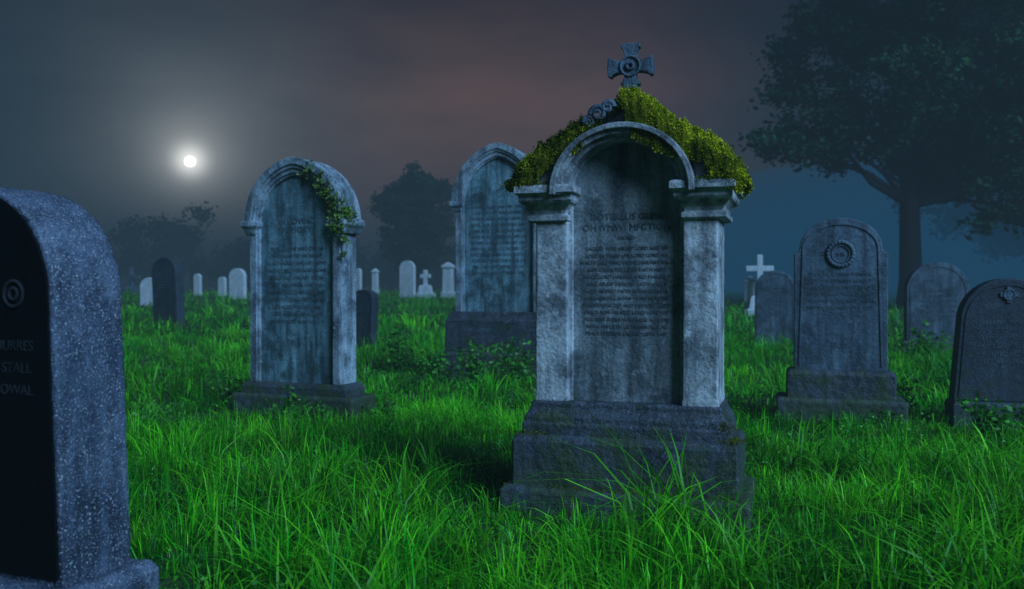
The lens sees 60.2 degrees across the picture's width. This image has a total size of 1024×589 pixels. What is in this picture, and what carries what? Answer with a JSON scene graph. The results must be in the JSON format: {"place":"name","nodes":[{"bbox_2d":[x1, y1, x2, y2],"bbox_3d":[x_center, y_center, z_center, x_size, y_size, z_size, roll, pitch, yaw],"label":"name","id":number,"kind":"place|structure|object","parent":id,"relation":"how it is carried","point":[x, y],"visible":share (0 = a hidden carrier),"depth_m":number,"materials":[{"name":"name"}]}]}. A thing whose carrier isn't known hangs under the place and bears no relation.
{"place":"outdoors","nodes":[
{"label":"outdoors","id":0,"kind":"place"},
{"bbox_2d":[184,156,195,166],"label":"moon","id":1,"kind":"object","parent":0,"point":[189,161],"visible":1,"depth_m":895.24,"materials":[{"name":"white"}]},
{"bbox_2d":[0,0,1021,287],"label":"sky","id":2,"kind":"structure","parent":0,"point":[104,104],"materials":[{"name":"grey"}]},
{"bbox_2d":[121,287,1023,588],"bbox_3d":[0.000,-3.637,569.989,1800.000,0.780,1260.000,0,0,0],"label":"ground","id":3,"kind":"structure","parent":0,"point":[167,580],"depth_m":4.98,"materials":[{"name":"green plant"}]},
{"bbox_2d":[0,187,158,588],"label":"granite headstone","id":4,"kind":"object","parent":3,"relation":"on","point":[64,506],"visible":1,"depth_m":2.77,"materials":[{"name":"grey stone"}]},
{"bbox_2d":[121,267,140,294],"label":"stone cross","id":5,"kind":"object","parent":3,"relation":"on","point":[130,276],"visible":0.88,"depth_m":59.87,"materials":[{"name":"stone"}]},
{"bbox_2d":[125,391,153,423],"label":"weed plant","id":6,"kind":"object","parent":3,"relation":"on","point":[132,408],"visible":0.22,"depth_m":7.49,"materials":[{"name":"green plant"}]},
{"bbox_2d":[140,278,152,305],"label":"white headstone","id":7,"kind":"object","parent":3,"relation":"on","point":[146,296],"visible":0.56,"depth_m":39.91,"materials":[{"name":"stone"}]},
{"bbox_2d":[152,257,184,328],"bbox_3d":[-9.542,0.044,24.519,0.940,2.150,0.288,-3,-1,28],"label":"leaning dark headstone","id":8,"kind":"object","parent":3,"relation":"on","point":[167,287],"visible":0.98,"depth_m":24.36,"materials":[{"name":"stone"}]},
{"bbox_2d":[194,274,201,296],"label":"white headstone","id":9,"kind":"object","parent":3,"relation":"on","point":[198,283],"visible":0.91,"depth_m":53.89,"materials":[{"name":"stone"}]},
{"bbox_2d":[218,277,226,295],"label":"white headstone","id":10,"kind":"object","parent":3,"relation":"on","point":[222,285],"visible":0.9,"depth_m":53.90,"materials":[{"name":"stone"}]},
{"bbox_2d":[206,369,246,407],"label":"weed plant","id":11,"kind":"object","parent":3,"relation":"on","point":[221,384],"visible":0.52,"depth_m":8.62,"materials":[{"name":"green plant"}]},
{"bbox_2d":[229,268,246,298],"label":"white headstone","id":12,"kind":"object","parent":3,"relation":"on","point":[238,280],"visible":0.92,"depth_m":47.87,"materials":[{"name":"stone"}]},
{"bbox_2d":[242,476,300,511],"bbox_3d":[-1.237,1.062,4.581,0.308,0.246,0.213,0,0,-22],"label":"weed plant","id":13,"kind":"object","parent":3,"relation":"on","point":[273,489],"visible":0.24,"depth_m":4.59,"materials":[{"name":"green plant"}]},
{"bbox_2d":[265,384,319,422],"bbox_3d":[-1.941,0.956,7.726,0.361,0.403,0.489,0,0,22],"label":"weed plant","id":14,"kind":"object","parent":3,"relation":"on","point":[290,401],"visible":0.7,"depth_m":7.70,"materials":[{"name":"green plant"}]},
{"bbox_2d":[231,156,375,421],"bbox_3d":[-1.967,0.009,8.250,1.328,2.556,0.482,0,0,21],"label":"arched headstone","id":15,"kind":"object","parent":3,"relation":"on","point":[302,224],"visible":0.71,"depth_m":8.16,"materials":[{"name":"stone"}]},
{"bbox_2d":[311,401,340,422],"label":"weed plant","id":16,"kind":"object","parent":3,"relation":"on","point":[324,409],"visible":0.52,"depth_m":7.66,"materials":[{"name":"green plant"}]},
{"bbox_2d":[356,268,361,290],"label":"white headstone","id":17,"kind":"object","parent":3,"relation":"on","point":[358,278],"visible":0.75,"depth_m":55.88,"materials":[{"name":"stone"}]},
{"bbox_2d":[356,290,378,348],"bbox_3d":[-2.807,0.577,16.794,0.480,1.340,0.208,2,1,26],"label":"dark headstone","id":18,"kind":"object","parent":3,"relation":"on","point":[367,310],"visible":0.77,"depth_m":16.68,"materials":[{"name":"stone"}]},
{"bbox_2d":[371,268,379,293],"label":"pillar monument","id":19,"kind":"object","parent":3,"relation":"on","point":[375,279],"visible":0.73,"depth_m":55.84,"materials":[{"name":"white stone"}]},
{"bbox_2d":[361,389,402,421],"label":"weed plant","id":20,"kind":"object","parent":3,"relation":"on","point":[384,408],"visible":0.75,"depth_m":7.87,"materials":[{"name":"green plant"}]},
{"bbox_2d":[377,324,413,372],"bbox_3d":[-1.660,0.773,12.573,0.520,0.705,0.591,0,0,-17],"label":"weed plant","id":21,"kind":"object","parent":3,"relation":"on","point":[398,359],"visible":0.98,"depth_m":12.49,"materials":[{"name":"green plant"}]},
{"bbox_2d":[399,261,415,297],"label":"white headstone","id":22,"kind":"object","parent":3,"relation":"on","point":[407,278],"visible":0.92,"depth_m":49.88,"materials":[{"name":"stone"}]},
{"bbox_2d":[367,160,455,292],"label":"oak tree","id":23,"kind":"object","parent":3,"relation":"on","point":[405,207],"visible":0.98,"depth_m":77.69,"materials":[{"name":"green plant"}]},
{"bbox_2d":[415,270,435,297],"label":"marble cross","id":24,"kind":"object","parent":3,"relation":"on","point":[424,288],"visible":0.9,"depth_m":49.79,"materials":[{"name":"white stone"}]},
{"bbox_2d":[412,344,462,383],"bbox_3d":[-0.949,0.855,10.918,0.512,0.538,0.752,0,1,-39],"label":"weed plant","id":25,"kind":"object","parent":3,"relation":"on","point":[438,365],"visible":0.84,"depth_m":10.89,"materials":[{"name":"green plant"}]},
{"bbox_2d":[440,262,455,297],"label":"pillar monument","id":26,"kind":"object","parent":3,"relation":"on","point":[448,279],"visible":0.9,"depth_m":49.74,"materials":[{"name":"white stone"}]},
{"bbox_2d":[447,339,509,383],"bbox_3d":[-0.374,0.829,10.721,0.727,0.604,0.627,0,1,38],"label":"weed plant","id":27,"kind":"object","parent":3,"relation":"on","point":[474,369],"visible":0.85,"depth_m":10.64,"materials":[{"name":"green plant"}]},
{"bbox_2d":[438,142,535,379],"bbox_3d":[-0.140,-0.343,11.598,1.560,3.250,0.600,0,0,19],"label":"gothic headstone","id":28,"kind":"object","parent":3,"relation":"on","point":[495,265],"visible":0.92,"depth_m":11.48,"materials":[{"name":"stone"}]},
{"bbox_2d":[487,336,535,384],"bbox_3d":[0.037,0.813,10.718,0.684,0.603,0.635,0,1,-30],"label":"weed plant","id":29,"kind":"object","parent":3,"relation":"on","point":[520,367],"visible":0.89,"depth_m":10.66,"materials":[{"name":"green plant"}]},
{"bbox_2d":[93,200,1023,291],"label":"distant trees","id":30,"kind":"object","parent":3,"relation":"on","point":[781,258],"visible":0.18,"depth_m":110.43,"materials":[{"name":"green plant"}]},
{"bbox_2d":[742,276,755,314],"bbox_3d":[8.330,0.162,31.002,0.465,1.620,0.465,0,0,15],"label":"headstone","id":31,"kind":"object","parent":3,"relation":"on","point":[749,282],"visible":0.66,"depth_m":30.84,"materials":[{"name":"white stone"}]},
{"bbox_2d":[745,255,773,316],"bbox_3d":[8.550,-0.192,30.499,1.000,2.350,0.800,0,0,14],"label":"marble cross","id":32,"kind":"object","parent":3,"relation":"on","point":[759,268],"visible":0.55,"depth_m":30.38,"materials":[{"name":"white stone"}]},
{"bbox_2d":[754,270,793,348],"bbox_3d":[5.059,0.398,17.000,0.780,1.720,0.208,0,0,16],"label":"slate headstone","id":33,"kind":"object","parent":3,"relation":"on","point":[774,305],"visible":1,"depth_m":16.91,"materials":[{"name":"stone"}]},
{"bbox_2d":[776,218,908,426],"bbox_3d":[2.931,0.304,7.903,1.088,1.966,0.479,0,0,17],"label":"wreath headstone","id":34,"kind":"object","parent":3,"relation":"on","point":[840,314],"visible":0.77,"depth_m":7.78,"materials":[{"name":"stone"}]},
{"bbox_2d":[729,0,1023,310],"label":"oak tree","id":35,"kind":"object","parent":3,"relation":"on","point":[936,59],"visible":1,"depth_m":33.36,"materials":[{"name":"green plant"}]},
{"bbox_2d":[870,406,912,427],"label":"weed plant","id":36,"kind":"object","parent":3,"relation":"on","point":[886,418],"visible":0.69,"depth_m":7.51,"materials":[{"name":"green plant"}]},
{"bbox_2d":[897,373,928,411],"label":"weed plant","id":37,"kind":"object","parent":3,"relation":"on","point":[908,389],"visible":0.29,"depth_m":8.30,"materials":[{"name":"green plant"}]},
{"bbox_2d":[888,319,952,359],"bbox_3d":[6.609,0.760,14.323,0.708,0.724,0.937,0,1,-35],"label":"weed plant","id":38,"kind":"object","parent":3,"relation":"on","point":[926,342],"visible":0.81,"depth_m":14.21,"materials":[{"name":"green plant"}]},
{"bbox_2d":[898,262,969,354],"bbox_3d":[7.300,0.379,15.203,1.140,1.860,0.380,0,0,12],"label":"slate headstone","id":39,"kind":"object","parent":3,"relation":"on","point":[935,293],"visible":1,"depth_m":15.10,"materials":[{"name":"stone"}]},
{"bbox_2d":[922,516,975,558],"bbox_3d":[1.883,1.086,3.898,0.265,0.221,0.244,0,1,-30],"label":"weed plant","id":40,"kind":"object","parent":3,"relation":"on","point":[947,532],"visible":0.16,"depth_m":3.91,"materials":[{"name":"green plant"}]},
{"bbox_2d":[878,30,1023,262],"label":"oak tree","id":41,"kind":"object","parent":3,"relation":"on","point":[998,240],"visible":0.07,"depth_m":46.53,"materials":[{"name":"green plant"}]},
{"bbox_2d":[945,278,1023,429],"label":"dark arched headstone","id":42,"kind":"object","parent":3,"relation":"on","point":[988,355],"visible":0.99,"depth_m":7.50,"materials":[{"name":"stone"}]},
{"bbox_2d":[958,391,1023,442],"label":"weed plant","id":43,"kind":"object","parent":3,"relation":"on","point":[994,419],"visible":0.84,"depth_m":6.85,"materials":[{"name":"green plant"}]},
{"bbox_2d":[1001,405,1023,431],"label":"weed plant","id":44,"kind":"object","parent":3,"relation":"on","point":[1021,417],"visible":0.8,"depth_m":6.81,"materials":[{"name":"green plant"}]}
]}

